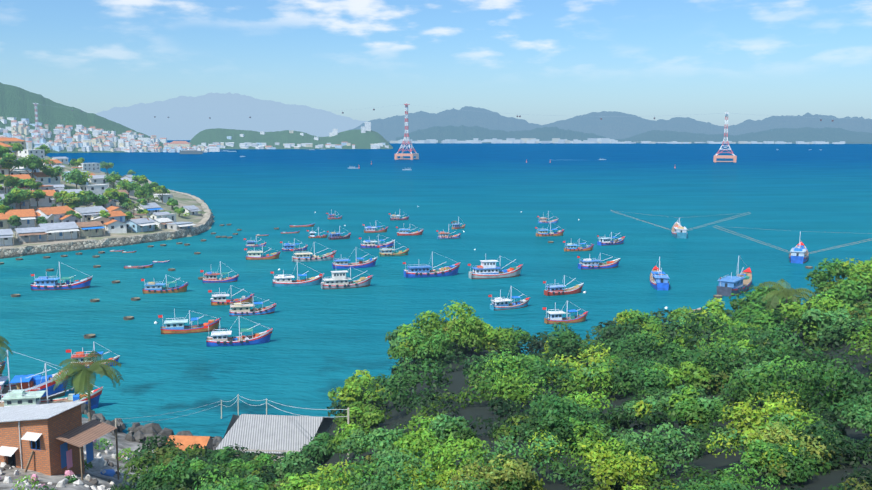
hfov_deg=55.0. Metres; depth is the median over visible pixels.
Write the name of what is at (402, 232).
fishing boat
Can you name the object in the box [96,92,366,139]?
mountain
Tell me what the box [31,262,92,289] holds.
fishing boat
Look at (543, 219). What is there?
fishing boat
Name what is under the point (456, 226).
fishing boat
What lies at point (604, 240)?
fishing boat
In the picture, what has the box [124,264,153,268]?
fishing boat
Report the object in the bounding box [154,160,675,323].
buoys
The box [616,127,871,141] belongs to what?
mountain
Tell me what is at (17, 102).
hill
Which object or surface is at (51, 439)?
brick house
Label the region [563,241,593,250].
fishing boat
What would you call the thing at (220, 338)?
fishing boat
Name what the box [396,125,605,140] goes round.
mountain
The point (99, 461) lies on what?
shore rubble
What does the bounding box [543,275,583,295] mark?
fishing boat
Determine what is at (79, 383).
palm fronds
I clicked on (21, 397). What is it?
moored boat
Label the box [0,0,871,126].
sky
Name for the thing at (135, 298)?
basket boat
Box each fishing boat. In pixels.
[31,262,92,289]
[66,341,119,367]
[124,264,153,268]
[141,275,188,293]
[152,260,169,262]
[158,309,220,333]
[200,261,238,282]
[204,316,272,346]
[208,285,253,304]
[226,296,276,315]
[244,238,266,246]
[244,245,280,259]
[271,261,323,286]
[280,238,307,250]
[281,231,299,233]
[290,223,314,226]
[291,242,336,261]
[307,229,327,237]
[319,267,372,288]
[326,209,341,218]
[327,226,350,239]
[331,250,376,268]
[359,234,393,247]
[363,222,387,232]
[377,240,408,255]
[389,213,408,219]
[396,225,423,235]
[403,252,460,277]
[436,226,460,238]
[451,216,464,228]
[468,256,522,278]
[488,286,529,309]
[535,221,564,235]
[537,211,558,222]
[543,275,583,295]
[543,300,587,323]
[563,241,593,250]
[577,253,619,268]
[597,232,624,245]
[611,210,750,238]
[650,256,669,289]
[715,225,871,263]
[717,255,751,296]
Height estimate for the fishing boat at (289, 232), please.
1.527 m
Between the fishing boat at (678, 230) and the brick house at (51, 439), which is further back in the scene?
the fishing boat at (678, 230)
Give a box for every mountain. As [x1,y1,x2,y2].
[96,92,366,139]
[350,106,871,140]
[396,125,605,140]
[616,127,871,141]
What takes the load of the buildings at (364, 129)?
on the peninsula hill at (358, 139)
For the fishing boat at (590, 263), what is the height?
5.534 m
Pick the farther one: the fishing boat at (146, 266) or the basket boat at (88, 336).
the fishing boat at (146, 266)
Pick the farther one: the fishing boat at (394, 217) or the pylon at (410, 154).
the pylon at (410, 154)
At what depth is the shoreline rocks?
114.67 m
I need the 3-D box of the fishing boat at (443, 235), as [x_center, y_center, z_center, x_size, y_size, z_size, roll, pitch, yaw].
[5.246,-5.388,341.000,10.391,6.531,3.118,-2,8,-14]
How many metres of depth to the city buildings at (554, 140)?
6053.51 m
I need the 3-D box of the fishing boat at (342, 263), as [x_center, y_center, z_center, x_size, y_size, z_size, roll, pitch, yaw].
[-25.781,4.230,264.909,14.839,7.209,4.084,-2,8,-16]
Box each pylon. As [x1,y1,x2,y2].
[33,103,41,142]
[395,102,418,159]
[713,113,736,161]
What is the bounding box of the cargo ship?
[179,147,202,153]
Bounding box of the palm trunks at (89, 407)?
[87,293,787,457]
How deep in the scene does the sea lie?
299.67 m
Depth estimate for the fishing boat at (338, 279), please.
228.16 m
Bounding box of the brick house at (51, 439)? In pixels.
[0,400,118,479]
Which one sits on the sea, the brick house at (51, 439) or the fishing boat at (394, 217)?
the fishing boat at (394, 217)
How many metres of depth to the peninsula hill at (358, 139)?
3101.16 m
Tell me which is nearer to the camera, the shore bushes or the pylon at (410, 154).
the shore bushes
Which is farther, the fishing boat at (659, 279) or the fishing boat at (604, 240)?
the fishing boat at (604, 240)
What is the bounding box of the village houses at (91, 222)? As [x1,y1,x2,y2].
[0,138,201,245]
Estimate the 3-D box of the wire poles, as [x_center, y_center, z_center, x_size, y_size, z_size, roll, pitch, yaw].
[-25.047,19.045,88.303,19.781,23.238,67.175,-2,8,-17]
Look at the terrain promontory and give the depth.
381.92 m
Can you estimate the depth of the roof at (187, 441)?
98.26 m
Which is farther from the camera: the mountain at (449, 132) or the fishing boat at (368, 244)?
the mountain at (449, 132)
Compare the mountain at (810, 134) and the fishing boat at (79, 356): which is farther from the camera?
the mountain at (810, 134)
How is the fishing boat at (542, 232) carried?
on the sea
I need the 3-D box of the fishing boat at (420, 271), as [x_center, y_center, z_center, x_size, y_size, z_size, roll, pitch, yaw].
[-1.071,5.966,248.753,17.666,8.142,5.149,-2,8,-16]
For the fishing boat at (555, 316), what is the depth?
185.53 m
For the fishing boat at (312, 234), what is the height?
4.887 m
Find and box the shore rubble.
[0,439,134,489]
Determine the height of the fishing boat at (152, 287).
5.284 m
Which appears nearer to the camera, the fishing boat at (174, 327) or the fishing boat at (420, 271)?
the fishing boat at (174, 327)
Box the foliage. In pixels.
[110,257,871,489]
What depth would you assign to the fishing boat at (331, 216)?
421.72 m
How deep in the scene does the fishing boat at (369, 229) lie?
362.30 m
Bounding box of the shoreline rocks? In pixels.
[60,401,222,449]
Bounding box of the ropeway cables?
[61,104,852,121]
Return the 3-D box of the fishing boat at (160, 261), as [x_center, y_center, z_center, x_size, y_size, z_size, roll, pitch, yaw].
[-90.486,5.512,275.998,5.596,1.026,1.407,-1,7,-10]
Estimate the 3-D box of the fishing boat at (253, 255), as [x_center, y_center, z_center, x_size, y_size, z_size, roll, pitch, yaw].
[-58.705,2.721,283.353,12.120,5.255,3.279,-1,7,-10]
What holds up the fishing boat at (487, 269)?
on the sea
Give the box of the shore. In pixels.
[387,140,871,143]
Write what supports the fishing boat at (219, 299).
on the sea
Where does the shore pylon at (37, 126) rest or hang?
on the hill at (17, 102)
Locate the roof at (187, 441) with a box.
[166,435,214,457]
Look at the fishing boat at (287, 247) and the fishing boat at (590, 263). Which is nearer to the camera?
the fishing boat at (590, 263)
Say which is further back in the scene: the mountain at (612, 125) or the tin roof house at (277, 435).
the mountain at (612, 125)
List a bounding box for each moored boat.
[0,350,67,399]
[0,363,102,408]
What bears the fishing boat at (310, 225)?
on the sea
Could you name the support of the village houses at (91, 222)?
on the terrain promontory
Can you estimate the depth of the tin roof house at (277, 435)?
98.74 m
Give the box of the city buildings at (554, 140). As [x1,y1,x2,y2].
[390,138,845,143]
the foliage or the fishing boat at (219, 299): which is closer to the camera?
the foliage
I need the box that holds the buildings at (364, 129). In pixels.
[198,122,388,148]
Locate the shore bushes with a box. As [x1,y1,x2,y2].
[12,438,135,489]
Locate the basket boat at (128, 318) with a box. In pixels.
[123,316,133,319]
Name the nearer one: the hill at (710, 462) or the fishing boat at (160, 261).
the hill at (710, 462)
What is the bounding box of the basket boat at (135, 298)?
[131,297,139,300]
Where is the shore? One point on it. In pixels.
(692, 142)
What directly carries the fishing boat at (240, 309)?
on the sea
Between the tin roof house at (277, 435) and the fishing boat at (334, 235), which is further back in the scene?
the fishing boat at (334, 235)
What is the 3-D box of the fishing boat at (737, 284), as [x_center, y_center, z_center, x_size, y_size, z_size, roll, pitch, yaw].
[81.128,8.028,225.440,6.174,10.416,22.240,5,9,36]
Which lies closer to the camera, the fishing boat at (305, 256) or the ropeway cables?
the fishing boat at (305, 256)
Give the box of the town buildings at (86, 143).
[0,117,219,151]
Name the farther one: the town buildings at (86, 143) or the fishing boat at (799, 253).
the town buildings at (86, 143)
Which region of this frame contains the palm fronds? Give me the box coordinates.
[0,159,815,399]
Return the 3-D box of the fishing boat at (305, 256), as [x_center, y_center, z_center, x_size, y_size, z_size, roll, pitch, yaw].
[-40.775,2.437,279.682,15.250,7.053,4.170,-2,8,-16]
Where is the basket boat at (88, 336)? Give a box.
[84,334,95,338]
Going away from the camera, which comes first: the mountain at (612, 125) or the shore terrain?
the shore terrain
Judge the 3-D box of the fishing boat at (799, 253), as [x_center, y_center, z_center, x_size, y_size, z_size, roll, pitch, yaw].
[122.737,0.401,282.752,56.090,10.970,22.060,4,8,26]
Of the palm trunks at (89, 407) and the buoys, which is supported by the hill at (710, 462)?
the palm trunks at (89, 407)
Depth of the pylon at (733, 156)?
1403.53 m
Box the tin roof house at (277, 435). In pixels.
[216,414,334,462]
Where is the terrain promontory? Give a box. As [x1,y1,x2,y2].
[0,154,214,256]
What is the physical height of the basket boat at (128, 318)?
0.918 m
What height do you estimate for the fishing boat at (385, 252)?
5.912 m
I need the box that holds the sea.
[0,140,871,438]
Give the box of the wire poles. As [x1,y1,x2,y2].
[115,394,348,458]
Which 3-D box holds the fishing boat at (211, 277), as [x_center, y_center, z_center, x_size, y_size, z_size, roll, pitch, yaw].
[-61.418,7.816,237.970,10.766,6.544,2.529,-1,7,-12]
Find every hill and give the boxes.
[0,82,163,152]
[142,295,871,489]
[189,128,392,148]
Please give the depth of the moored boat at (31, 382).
131.31 m
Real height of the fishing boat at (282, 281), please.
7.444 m
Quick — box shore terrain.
[0,417,155,489]
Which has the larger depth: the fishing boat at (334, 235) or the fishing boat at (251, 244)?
the fishing boat at (334, 235)

